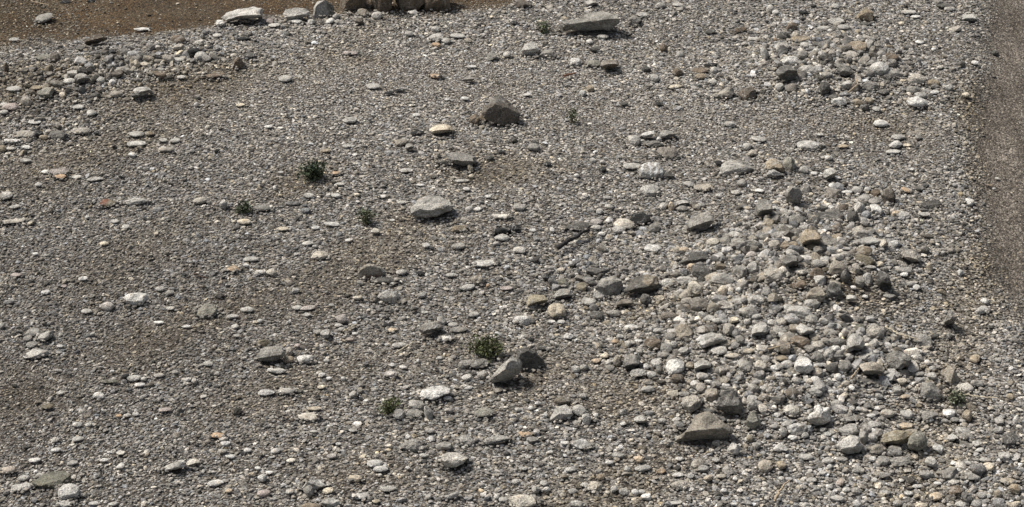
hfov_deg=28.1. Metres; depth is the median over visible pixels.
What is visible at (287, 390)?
boulder
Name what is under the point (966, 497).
stone
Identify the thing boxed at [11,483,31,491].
boulder
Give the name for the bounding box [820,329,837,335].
boulder
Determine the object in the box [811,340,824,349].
stone
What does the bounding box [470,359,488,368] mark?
boulder
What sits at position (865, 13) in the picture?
stone
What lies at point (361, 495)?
boulder
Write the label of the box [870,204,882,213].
stone
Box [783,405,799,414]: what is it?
stone
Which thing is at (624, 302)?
boulder
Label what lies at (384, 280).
boulder
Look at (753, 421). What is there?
stone
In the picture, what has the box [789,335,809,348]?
boulder
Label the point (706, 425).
boulder
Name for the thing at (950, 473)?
boulder
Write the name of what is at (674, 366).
boulder
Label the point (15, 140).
boulder
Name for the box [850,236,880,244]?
boulder
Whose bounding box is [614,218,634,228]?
boulder
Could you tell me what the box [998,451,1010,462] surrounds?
stone
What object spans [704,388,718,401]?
stone
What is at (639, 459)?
stone
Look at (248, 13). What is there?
boulder
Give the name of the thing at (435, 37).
stone
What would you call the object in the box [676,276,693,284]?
boulder
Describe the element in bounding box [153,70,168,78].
stone
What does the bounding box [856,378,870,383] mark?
stone
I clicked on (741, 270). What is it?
stone
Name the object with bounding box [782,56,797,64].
stone
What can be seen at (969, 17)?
stone
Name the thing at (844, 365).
stone
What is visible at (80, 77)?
stone
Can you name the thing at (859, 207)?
stone
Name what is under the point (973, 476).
boulder
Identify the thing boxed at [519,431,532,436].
stone
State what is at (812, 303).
stone
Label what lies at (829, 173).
stone
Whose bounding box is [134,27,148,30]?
stone
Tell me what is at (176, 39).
stone
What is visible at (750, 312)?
boulder
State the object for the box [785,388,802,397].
stone
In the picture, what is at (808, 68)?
boulder
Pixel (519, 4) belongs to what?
boulder
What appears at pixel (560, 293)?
boulder
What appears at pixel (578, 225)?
boulder
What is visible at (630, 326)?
stone
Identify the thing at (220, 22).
stone
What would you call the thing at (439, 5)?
boulder
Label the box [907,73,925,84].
boulder
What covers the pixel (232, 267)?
stone
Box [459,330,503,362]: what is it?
weed
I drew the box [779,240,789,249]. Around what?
stone
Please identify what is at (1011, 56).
dirt track
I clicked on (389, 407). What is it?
weed
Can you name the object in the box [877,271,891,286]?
stone
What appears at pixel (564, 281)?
stone
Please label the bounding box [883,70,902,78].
boulder
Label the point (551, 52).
stone
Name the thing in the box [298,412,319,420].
boulder
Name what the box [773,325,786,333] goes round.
stone
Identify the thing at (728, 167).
boulder
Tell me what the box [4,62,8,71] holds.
stone
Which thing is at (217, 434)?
stone
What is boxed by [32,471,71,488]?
boulder
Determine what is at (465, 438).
boulder
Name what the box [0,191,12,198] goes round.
stone
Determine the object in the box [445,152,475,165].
boulder
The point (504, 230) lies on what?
boulder
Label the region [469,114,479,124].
stone
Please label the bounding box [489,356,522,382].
boulder
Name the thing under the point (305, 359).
stone
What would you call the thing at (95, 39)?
boulder
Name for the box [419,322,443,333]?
boulder
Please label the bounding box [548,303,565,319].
boulder
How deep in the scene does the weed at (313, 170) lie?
21.12 m
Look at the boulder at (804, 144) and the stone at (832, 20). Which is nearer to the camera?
the boulder at (804, 144)
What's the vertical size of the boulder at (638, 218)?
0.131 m
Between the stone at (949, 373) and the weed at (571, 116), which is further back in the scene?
the weed at (571, 116)
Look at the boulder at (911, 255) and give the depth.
19.50 m
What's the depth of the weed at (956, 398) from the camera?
17.85 m
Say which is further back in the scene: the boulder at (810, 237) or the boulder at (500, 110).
the boulder at (500, 110)
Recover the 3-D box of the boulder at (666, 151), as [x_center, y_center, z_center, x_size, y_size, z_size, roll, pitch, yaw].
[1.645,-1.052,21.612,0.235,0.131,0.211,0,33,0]
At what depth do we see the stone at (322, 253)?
19.89 m
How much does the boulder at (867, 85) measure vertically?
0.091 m
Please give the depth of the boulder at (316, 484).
16.94 m
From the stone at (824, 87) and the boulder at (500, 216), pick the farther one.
the stone at (824, 87)
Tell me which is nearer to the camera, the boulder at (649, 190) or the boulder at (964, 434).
the boulder at (964, 434)
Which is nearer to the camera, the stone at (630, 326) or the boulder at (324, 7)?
the stone at (630, 326)
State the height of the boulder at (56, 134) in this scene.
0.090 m
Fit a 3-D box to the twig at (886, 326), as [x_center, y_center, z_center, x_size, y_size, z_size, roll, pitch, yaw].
[3.511,0.723,18.488,0.310,0.082,0.047,13,35,19]
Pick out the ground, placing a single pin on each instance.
(512, 382)
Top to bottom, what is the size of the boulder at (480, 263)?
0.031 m
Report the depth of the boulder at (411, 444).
17.40 m
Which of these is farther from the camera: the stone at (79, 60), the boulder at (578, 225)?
the stone at (79, 60)
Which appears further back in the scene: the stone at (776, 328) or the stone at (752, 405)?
the stone at (776, 328)
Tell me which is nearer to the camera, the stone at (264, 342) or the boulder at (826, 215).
the stone at (264, 342)
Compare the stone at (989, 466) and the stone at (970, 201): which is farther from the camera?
the stone at (970, 201)
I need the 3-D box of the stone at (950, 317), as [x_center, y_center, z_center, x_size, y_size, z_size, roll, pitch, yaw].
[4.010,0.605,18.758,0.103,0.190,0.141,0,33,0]
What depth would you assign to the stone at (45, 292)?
19.32 m
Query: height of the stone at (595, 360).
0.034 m
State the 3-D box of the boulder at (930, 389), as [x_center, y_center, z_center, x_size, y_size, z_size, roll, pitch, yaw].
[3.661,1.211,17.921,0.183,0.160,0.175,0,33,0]
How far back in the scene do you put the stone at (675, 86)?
22.84 m
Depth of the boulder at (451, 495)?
16.85 m
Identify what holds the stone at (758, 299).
on the ground
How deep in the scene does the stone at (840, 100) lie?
22.26 m
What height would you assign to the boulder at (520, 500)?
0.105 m
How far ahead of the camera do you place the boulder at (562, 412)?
17.71 m
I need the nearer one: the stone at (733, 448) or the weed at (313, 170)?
the stone at (733, 448)
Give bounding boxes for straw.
[394,341,414,353]
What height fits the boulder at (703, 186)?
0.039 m
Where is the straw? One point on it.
(403, 347)
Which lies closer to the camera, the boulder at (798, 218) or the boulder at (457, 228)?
the boulder at (798, 218)
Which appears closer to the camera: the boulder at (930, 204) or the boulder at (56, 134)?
the boulder at (930, 204)
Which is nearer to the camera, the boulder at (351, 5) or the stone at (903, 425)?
the stone at (903, 425)
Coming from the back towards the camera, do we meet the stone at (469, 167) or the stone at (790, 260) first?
the stone at (469, 167)
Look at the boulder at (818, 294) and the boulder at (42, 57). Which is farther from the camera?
the boulder at (42, 57)
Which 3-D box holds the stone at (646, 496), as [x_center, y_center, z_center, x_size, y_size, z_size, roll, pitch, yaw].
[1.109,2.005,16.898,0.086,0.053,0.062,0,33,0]
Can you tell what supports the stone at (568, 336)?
on the ground
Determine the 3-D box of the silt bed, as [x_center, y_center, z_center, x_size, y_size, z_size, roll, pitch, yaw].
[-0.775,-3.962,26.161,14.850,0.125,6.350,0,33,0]
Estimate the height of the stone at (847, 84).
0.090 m
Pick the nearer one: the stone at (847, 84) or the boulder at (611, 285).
the boulder at (611, 285)
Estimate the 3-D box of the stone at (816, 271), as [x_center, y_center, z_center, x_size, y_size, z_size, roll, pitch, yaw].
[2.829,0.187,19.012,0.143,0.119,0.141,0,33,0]
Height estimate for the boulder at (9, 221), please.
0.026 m
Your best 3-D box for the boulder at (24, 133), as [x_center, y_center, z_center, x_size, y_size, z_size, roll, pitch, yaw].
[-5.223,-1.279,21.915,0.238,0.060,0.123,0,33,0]
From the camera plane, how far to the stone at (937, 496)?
16.83 m
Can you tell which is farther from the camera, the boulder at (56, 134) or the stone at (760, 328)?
the boulder at (56, 134)
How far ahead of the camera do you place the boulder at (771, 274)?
18.93 m
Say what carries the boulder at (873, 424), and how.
on the ground
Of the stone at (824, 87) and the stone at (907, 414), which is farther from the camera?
the stone at (824, 87)
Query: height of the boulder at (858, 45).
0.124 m
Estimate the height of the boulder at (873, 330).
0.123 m
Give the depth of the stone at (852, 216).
19.99 m
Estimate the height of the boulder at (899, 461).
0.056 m
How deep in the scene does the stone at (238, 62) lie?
23.01 m
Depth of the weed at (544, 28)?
23.99 m
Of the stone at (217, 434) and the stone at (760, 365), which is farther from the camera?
the stone at (760, 365)
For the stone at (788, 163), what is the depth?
21.18 m
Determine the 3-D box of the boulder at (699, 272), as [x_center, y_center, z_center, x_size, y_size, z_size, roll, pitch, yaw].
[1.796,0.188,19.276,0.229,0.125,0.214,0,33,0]
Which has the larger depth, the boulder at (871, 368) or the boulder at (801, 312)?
the boulder at (801, 312)
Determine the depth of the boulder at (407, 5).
24.44 m
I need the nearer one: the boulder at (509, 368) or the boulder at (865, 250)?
the boulder at (509, 368)
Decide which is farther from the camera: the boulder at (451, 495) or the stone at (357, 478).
the stone at (357, 478)
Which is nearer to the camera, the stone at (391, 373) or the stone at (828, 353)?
the stone at (828, 353)
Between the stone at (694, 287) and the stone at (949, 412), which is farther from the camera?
the stone at (694, 287)
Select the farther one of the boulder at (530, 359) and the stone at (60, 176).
the stone at (60, 176)
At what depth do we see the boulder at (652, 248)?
19.92 m
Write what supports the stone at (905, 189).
on the ground
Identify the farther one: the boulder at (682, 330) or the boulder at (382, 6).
the boulder at (382, 6)
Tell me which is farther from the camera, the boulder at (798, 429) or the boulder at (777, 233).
the boulder at (777, 233)
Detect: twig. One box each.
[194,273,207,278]
[773,479,789,500]
[885,325,917,339]
[959,393,996,397]
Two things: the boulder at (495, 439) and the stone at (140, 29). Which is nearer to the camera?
the boulder at (495, 439)
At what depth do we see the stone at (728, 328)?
18.41 m
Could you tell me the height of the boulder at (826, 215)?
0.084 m
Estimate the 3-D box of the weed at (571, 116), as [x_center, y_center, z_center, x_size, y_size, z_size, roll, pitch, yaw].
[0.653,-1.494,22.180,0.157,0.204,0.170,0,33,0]
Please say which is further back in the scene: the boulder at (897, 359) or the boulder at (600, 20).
the boulder at (600, 20)
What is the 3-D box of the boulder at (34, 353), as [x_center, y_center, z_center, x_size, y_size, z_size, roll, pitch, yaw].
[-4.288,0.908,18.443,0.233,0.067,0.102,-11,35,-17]
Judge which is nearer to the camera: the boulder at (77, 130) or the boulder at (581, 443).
the boulder at (581, 443)
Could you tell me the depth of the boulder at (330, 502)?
16.76 m
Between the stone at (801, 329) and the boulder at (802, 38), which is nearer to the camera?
the stone at (801, 329)
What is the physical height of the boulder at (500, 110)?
0.314 m
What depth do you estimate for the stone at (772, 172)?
21.04 m
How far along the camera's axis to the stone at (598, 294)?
19.29 m
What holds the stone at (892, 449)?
on the ground
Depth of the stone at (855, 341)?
18.19 m
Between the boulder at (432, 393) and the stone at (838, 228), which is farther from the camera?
the stone at (838, 228)
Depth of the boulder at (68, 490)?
16.78 m
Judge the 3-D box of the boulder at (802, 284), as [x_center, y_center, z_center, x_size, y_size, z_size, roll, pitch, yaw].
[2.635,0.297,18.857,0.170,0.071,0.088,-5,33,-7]
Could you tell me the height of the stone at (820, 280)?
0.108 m
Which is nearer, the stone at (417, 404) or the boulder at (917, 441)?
the boulder at (917, 441)
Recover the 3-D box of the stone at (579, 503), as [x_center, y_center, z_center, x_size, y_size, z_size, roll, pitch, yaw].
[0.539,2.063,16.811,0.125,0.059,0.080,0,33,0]
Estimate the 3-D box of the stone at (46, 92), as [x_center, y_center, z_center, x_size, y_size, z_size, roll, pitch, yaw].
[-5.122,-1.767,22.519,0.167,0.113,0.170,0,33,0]
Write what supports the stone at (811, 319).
on the ground
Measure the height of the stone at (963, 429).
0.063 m
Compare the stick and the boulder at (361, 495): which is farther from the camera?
the stick
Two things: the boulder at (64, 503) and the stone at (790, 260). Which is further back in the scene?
the stone at (790, 260)
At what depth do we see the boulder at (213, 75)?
22.83 m
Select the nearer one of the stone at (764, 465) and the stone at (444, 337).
the stone at (764, 465)
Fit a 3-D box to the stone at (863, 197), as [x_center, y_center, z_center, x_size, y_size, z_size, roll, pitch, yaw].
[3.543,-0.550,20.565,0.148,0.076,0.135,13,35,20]
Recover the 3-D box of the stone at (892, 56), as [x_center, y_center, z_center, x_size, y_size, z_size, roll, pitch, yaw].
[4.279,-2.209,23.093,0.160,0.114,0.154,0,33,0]
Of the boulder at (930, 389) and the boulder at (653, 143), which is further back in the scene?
the boulder at (653, 143)
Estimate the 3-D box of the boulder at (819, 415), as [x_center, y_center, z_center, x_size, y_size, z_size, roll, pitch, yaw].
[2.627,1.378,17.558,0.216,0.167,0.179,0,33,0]
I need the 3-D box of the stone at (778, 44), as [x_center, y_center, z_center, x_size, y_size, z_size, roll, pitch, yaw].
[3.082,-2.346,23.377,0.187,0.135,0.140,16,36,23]
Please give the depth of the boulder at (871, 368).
17.99 m
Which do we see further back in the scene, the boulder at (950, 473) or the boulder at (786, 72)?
the boulder at (786, 72)
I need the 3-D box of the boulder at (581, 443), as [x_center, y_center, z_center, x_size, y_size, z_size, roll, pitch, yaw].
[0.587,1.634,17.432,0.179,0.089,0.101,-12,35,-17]
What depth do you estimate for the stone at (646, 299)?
19.06 m
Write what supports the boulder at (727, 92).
on the ground
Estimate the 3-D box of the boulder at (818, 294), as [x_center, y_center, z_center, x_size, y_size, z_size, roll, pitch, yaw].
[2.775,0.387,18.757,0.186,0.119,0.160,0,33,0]
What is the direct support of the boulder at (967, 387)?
on the ground
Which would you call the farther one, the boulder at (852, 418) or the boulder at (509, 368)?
the boulder at (509, 368)
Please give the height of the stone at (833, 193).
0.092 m
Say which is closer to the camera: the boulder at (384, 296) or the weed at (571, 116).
the boulder at (384, 296)
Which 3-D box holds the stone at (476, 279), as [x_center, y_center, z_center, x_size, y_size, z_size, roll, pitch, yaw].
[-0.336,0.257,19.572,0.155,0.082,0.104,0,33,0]
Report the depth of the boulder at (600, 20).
23.88 m
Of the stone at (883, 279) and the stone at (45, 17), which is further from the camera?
the stone at (45, 17)
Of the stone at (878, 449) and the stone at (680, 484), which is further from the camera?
the stone at (878, 449)
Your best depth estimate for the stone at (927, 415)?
17.67 m
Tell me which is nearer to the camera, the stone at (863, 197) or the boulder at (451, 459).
the boulder at (451, 459)
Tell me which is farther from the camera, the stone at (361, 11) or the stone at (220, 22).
the stone at (361, 11)
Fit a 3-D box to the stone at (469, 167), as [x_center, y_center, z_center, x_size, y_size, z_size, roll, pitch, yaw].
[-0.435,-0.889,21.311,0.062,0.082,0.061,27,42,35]
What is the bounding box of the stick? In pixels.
[556,225,590,249]
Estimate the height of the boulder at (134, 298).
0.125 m
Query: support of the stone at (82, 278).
on the ground
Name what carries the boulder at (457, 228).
on the ground
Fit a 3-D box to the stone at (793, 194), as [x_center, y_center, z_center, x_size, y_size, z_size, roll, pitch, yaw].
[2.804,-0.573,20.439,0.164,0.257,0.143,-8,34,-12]
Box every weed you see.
[234,201,253,213]
[296,157,328,182]
[355,204,378,225]
[376,393,404,415]
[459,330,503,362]
[536,18,550,33]
[566,107,577,123]
[943,388,968,406]
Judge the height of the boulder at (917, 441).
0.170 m
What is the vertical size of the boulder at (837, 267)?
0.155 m
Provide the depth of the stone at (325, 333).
18.77 m
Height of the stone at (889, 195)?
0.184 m
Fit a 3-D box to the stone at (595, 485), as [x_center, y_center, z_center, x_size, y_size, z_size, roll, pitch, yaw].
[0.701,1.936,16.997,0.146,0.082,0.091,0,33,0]
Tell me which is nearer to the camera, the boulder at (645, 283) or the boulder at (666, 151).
the boulder at (645, 283)
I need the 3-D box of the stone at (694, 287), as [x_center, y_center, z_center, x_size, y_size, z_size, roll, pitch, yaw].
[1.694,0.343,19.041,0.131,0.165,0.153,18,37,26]
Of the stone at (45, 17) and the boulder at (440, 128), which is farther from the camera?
the stone at (45, 17)
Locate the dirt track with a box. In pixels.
[972,0,1023,325]
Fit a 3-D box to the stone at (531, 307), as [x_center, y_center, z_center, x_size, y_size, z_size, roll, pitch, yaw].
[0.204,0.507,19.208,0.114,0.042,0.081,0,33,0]
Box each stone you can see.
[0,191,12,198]
[0,466,15,473]
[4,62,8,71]
[35,13,51,22]
[37,87,53,97]
[37,331,52,341]
[41,290,49,293]
[50,53,59,61]
[54,174,66,177]
[74,56,86,64]
[74,73,89,82]
[78,276,87,280]
[99,199,116,206]
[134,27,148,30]
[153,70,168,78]
[171,35,186,43]
[186,459,200,464]
[210,433,225,437]
[216,20,225,27]
[227,265,239,270]
[233,56,243,68]
[256,339,273,346]
[297,355,312,363]
[311,251,328,258]
[320,329,329,337]
[343,51,357,54]
[348,475,362,481]
[358,8,368,16]
[384,371,396,377]
[406,409,422,417]
[409,400,425,409]
[427,34,443,40]
[435,160,448,166]
[438,336,451,340]
[467,164,472,170]
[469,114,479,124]
[469,276,484,285]
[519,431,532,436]
[522,42,538,54]
[528,304,537,309]
[538,49,557,57]
[557,278,569,285]
[564,333,572,338]
[570,58,580,65]
[570,500,584,506]
[572,405,586,415]
[587,60,600,66]
[588,481,603,491]
[591,358,600,362]
[593,288,606,299]
[624,355,639,368]
[625,324,637,330]
[627,16,640,25]
[630,368,646,376]
[634,455,643,462]
[637,12,647,17]
[640,294,651,305]
[641,493,651,499]
[656,295,664,301]
[659,130,675,137]
[661,279,672,287]
[667,84,681,88]
[670,480,686,489]
[687,281,703,297]
[694,360,710,369]
[695,73,705,78]
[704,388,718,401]
[711,346,726,354]
[722,323,733,334]
[727,443,739,454]
[731,238,744,243]
[733,265,746,276]
[739,360,752,371]
[746,240,761,248]
[746,411,760,429]
[747,261,757,273]
[747,399,757,410]
[748,295,764,304]
[751,322,768,335]
[754,360,767,370]
[758,460,772,472]
[767,169,781,176]
[768,240,779,249]
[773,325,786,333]
[774,42,789,49]
[774,340,790,354]
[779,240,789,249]
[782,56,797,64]
[782,157,794,170]
[782,254,798,266]
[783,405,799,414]
[785,185,801,204]
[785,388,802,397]
[794,269,804,274]
[796,324,812,334]
[804,299,819,308]
[805,314,817,325]
[809,387,822,396]
[810,267,824,278]
[810,351,822,361]
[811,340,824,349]
[814,275,825,287]
[817,81,829,95]
[823,168,836,178]
[823,348,834,360]
[825,282,841,300]
[826,188,840,198]
[826,362,837,373]
[828,18,844,24]
[830,223,842,234]
[830,338,845,346]
[831,97,846,105]
[832,345,839,351]
[836,62,852,75]
[838,360,851,372]
[839,80,852,89]
[843,50,858,57]
[847,211,858,222]
[847,333,863,350]
[852,226,868,236]
[854,201,864,212]
[854,353,869,361]
[856,7,873,21]
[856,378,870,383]
[857,194,869,202]
[869,444,885,455]
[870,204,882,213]
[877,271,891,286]
[881,189,895,203]
[885,53,898,59]
[888,445,901,456]
[898,422,912,428]
[900,410,913,419]
[901,187,908,192]
[917,334,932,346]
[921,411,938,419]
[926,262,932,270]
[929,492,942,500]
[940,364,958,385]
[943,310,956,324]
[943,409,954,417]
[948,485,962,495]
[955,427,970,432]
[961,492,972,502]
[962,14,976,20]
[965,198,973,205]
[975,305,988,313]
[983,462,993,471]
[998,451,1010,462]
[1003,430,1019,448]
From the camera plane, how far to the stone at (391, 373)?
18.26 m
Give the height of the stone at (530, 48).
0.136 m
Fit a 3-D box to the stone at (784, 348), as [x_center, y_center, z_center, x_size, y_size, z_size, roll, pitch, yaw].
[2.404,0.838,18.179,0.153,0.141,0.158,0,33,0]
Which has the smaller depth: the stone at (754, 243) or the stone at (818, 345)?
the stone at (818, 345)
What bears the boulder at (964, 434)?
on the ground
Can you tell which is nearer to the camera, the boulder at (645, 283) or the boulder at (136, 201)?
the boulder at (645, 283)
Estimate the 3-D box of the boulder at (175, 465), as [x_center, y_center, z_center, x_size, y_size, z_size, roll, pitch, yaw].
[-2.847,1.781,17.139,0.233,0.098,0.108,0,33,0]
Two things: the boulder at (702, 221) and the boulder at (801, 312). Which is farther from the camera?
the boulder at (702, 221)
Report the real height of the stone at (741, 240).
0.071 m
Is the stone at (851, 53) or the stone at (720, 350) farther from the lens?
the stone at (851, 53)
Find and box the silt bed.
[0,0,517,49]
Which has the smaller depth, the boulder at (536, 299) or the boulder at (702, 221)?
the boulder at (536, 299)
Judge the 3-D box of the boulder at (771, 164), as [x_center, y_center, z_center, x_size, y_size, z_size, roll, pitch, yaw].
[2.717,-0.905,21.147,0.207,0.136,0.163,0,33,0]
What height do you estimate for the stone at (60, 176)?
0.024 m
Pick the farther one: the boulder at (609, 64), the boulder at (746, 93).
the boulder at (609, 64)
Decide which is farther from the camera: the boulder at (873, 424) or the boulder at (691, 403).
the boulder at (691, 403)
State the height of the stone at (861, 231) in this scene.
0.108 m
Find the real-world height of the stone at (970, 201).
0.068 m
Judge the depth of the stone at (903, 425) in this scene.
17.55 m
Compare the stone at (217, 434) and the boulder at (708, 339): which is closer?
the stone at (217, 434)
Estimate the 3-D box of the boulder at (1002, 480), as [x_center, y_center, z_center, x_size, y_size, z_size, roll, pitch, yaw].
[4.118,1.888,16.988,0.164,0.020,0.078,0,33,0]
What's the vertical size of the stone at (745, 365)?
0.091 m
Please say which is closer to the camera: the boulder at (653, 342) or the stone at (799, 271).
the boulder at (653, 342)
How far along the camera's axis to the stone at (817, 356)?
18.06 m
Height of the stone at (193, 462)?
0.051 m
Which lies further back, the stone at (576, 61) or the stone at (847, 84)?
the stone at (576, 61)
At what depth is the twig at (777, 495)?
16.87 m
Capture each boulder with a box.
[0,218,27,223]
[4,139,21,142]
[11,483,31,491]
[12,130,32,137]
[23,349,48,358]
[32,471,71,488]
[35,54,49,59]
[49,130,66,140]
[49,168,67,174]
[52,500,71,506]
[58,483,79,499]
[71,127,91,133]
[84,34,106,44]
[124,292,147,305]
[125,198,146,205]
[133,87,151,95]
[160,460,185,470]
[194,304,218,318]
[199,73,223,77]
[221,7,263,21]
[253,204,272,210]
[257,346,284,361]
[278,388,297,393]
[283,8,309,19]
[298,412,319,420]
[302,480,326,489]
[313,0,333,18]
[321,498,339,506]
[339,0,366,11]
[350,492,369,498]
[357,264,382,279]
[371,0,392,12]
[371,277,393,282]
[377,291,398,303]
[395,0,424,10]
[401,439,422,451]
[410,195,453,217]
[417,386,450,399]
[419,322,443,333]
[424,0,450,10]
[429,124,453,133]
[440,452,467,467]
[440,490,460,499]
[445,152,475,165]
[450,225,467,231]
[456,435,474,445]
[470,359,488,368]
[472,260,495,266]
[474,408,493,416]
[481,96,520,125]
[483,435,511,443]
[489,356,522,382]
[493,214,509,218]
[493,227,510,234]
[508,494,535,506]
[512,316,530,324]
[514,1,531,7]
[516,347,544,371]
[526,294,547,305]
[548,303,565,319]
[550,404,572,422]
[554,289,572,298]
[558,11,619,30]
[566,221,590,232]
[570,438,591,448]
[586,267,609,275]
[595,276,622,295]
[601,59,618,68]
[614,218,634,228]
[615,299,632,305]
[624,274,659,293]
[630,212,650,225]
[638,162,664,178]
[640,184,660,196]
[644,244,662,251]
[644,337,660,349]
[645,140,662,147]
[657,147,678,159]
[665,359,684,375]
[674,324,692,340]
[674,411,733,441]
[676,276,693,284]
[679,252,709,263]
[682,394,701,412]
[686,212,713,230]
[688,297,708,311]
[690,264,712,281]
[694,183,713,190]
[696,332,726,347]
[711,272,733,284]
[715,87,733,97]
[715,389,742,414]
[719,160,752,175]
[738,87,755,99]
[738,307,758,318]
[755,199,772,216]
[763,267,785,282]
[765,159,784,172]
[771,231,784,237]
[775,65,797,79]
[786,305,812,318]
[787,423,806,435]
[788,214,807,225]
[789,280,806,289]
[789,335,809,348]
[791,36,809,41]
[794,357,813,372]
[797,140,819,150]
[799,65,816,73]
[800,229,820,244]
[805,287,825,301]
[806,404,830,424]
[815,212,843,220]
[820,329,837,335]
[829,260,847,277]
[836,435,863,453]
[837,423,859,436]
[840,415,861,421]
[848,41,866,50]
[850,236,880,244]
[854,254,875,265]
[856,246,871,255]
[859,81,877,90]
[859,362,884,373]
[865,323,883,339]
[867,421,881,427]
[869,61,888,74]
[880,430,909,445]
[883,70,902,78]
[885,350,911,368]
[890,457,911,466]
[899,249,920,261]
[906,96,927,106]
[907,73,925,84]
[907,431,926,450]
[920,200,941,208]
[920,382,940,401]
[939,467,957,478]
[955,383,973,392]
[957,432,974,439]
[965,472,980,480]
[998,478,1014,483]
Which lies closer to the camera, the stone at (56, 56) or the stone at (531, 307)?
the stone at (531, 307)
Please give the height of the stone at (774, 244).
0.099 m
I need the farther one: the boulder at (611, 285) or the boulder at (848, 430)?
the boulder at (611, 285)
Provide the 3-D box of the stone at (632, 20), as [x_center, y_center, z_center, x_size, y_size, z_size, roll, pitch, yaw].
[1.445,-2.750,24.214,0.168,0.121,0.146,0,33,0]
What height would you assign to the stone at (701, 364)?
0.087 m
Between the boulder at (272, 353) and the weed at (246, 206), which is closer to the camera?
the boulder at (272, 353)
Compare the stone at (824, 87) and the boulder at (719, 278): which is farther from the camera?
the stone at (824, 87)
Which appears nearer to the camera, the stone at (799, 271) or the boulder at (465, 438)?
the boulder at (465, 438)
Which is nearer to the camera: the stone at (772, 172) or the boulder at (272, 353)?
the boulder at (272, 353)
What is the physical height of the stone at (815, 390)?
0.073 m
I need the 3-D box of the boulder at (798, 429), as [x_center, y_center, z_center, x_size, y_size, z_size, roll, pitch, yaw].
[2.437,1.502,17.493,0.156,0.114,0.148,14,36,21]
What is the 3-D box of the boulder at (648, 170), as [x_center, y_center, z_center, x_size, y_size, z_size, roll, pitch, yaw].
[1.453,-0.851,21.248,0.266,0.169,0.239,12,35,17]
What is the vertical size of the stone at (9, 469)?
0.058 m
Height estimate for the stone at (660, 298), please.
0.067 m
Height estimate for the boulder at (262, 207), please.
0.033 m
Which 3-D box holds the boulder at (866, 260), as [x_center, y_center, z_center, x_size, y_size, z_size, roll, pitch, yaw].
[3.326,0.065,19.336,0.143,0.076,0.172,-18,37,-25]
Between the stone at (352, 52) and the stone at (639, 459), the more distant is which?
the stone at (352, 52)
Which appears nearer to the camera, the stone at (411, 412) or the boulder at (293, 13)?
the stone at (411, 412)
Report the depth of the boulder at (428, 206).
20.47 m
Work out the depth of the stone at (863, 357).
18.14 m
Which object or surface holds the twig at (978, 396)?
on the ground
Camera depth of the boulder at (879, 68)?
22.73 m
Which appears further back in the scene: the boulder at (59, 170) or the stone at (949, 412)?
the boulder at (59, 170)
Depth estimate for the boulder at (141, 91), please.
22.46 m
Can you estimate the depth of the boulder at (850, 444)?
17.26 m
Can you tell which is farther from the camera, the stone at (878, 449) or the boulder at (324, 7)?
the boulder at (324, 7)
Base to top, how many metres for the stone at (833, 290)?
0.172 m
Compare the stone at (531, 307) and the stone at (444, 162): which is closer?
the stone at (531, 307)
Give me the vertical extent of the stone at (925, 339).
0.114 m
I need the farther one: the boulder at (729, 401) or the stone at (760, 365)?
the stone at (760, 365)
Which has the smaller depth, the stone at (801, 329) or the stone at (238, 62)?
the stone at (801, 329)
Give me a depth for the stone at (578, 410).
17.76 m
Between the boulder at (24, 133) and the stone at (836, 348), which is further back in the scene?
the boulder at (24, 133)
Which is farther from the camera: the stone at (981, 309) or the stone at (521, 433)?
the stone at (981, 309)
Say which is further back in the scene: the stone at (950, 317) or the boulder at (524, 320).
the boulder at (524, 320)
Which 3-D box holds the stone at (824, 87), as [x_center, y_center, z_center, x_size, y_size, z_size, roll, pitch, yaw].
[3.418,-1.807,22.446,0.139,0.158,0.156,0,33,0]
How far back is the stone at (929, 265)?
19.50 m
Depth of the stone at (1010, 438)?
17.34 m
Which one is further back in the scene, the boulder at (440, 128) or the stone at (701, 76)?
the stone at (701, 76)
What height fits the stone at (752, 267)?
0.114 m
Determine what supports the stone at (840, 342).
on the ground
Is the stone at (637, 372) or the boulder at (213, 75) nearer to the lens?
the stone at (637, 372)
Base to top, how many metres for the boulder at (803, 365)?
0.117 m
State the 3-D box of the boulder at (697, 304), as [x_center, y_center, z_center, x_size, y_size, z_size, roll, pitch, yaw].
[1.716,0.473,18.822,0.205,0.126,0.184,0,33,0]
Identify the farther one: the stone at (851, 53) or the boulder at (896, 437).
the stone at (851, 53)
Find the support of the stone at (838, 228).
on the ground
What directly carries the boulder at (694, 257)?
on the ground
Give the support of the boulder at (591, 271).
on the ground
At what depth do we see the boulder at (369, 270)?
19.58 m
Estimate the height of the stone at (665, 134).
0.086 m
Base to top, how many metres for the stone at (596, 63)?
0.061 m
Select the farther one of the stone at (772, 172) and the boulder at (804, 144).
the boulder at (804, 144)
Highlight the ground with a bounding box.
[0,0,1023,506]
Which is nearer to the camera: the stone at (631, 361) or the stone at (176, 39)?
the stone at (631, 361)
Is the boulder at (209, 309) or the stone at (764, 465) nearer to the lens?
the stone at (764, 465)
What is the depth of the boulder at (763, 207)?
20.16 m
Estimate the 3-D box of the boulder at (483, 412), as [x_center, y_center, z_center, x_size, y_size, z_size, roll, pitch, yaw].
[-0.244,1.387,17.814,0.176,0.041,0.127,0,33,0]
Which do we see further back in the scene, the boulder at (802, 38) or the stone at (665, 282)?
the boulder at (802, 38)
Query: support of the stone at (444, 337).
on the ground

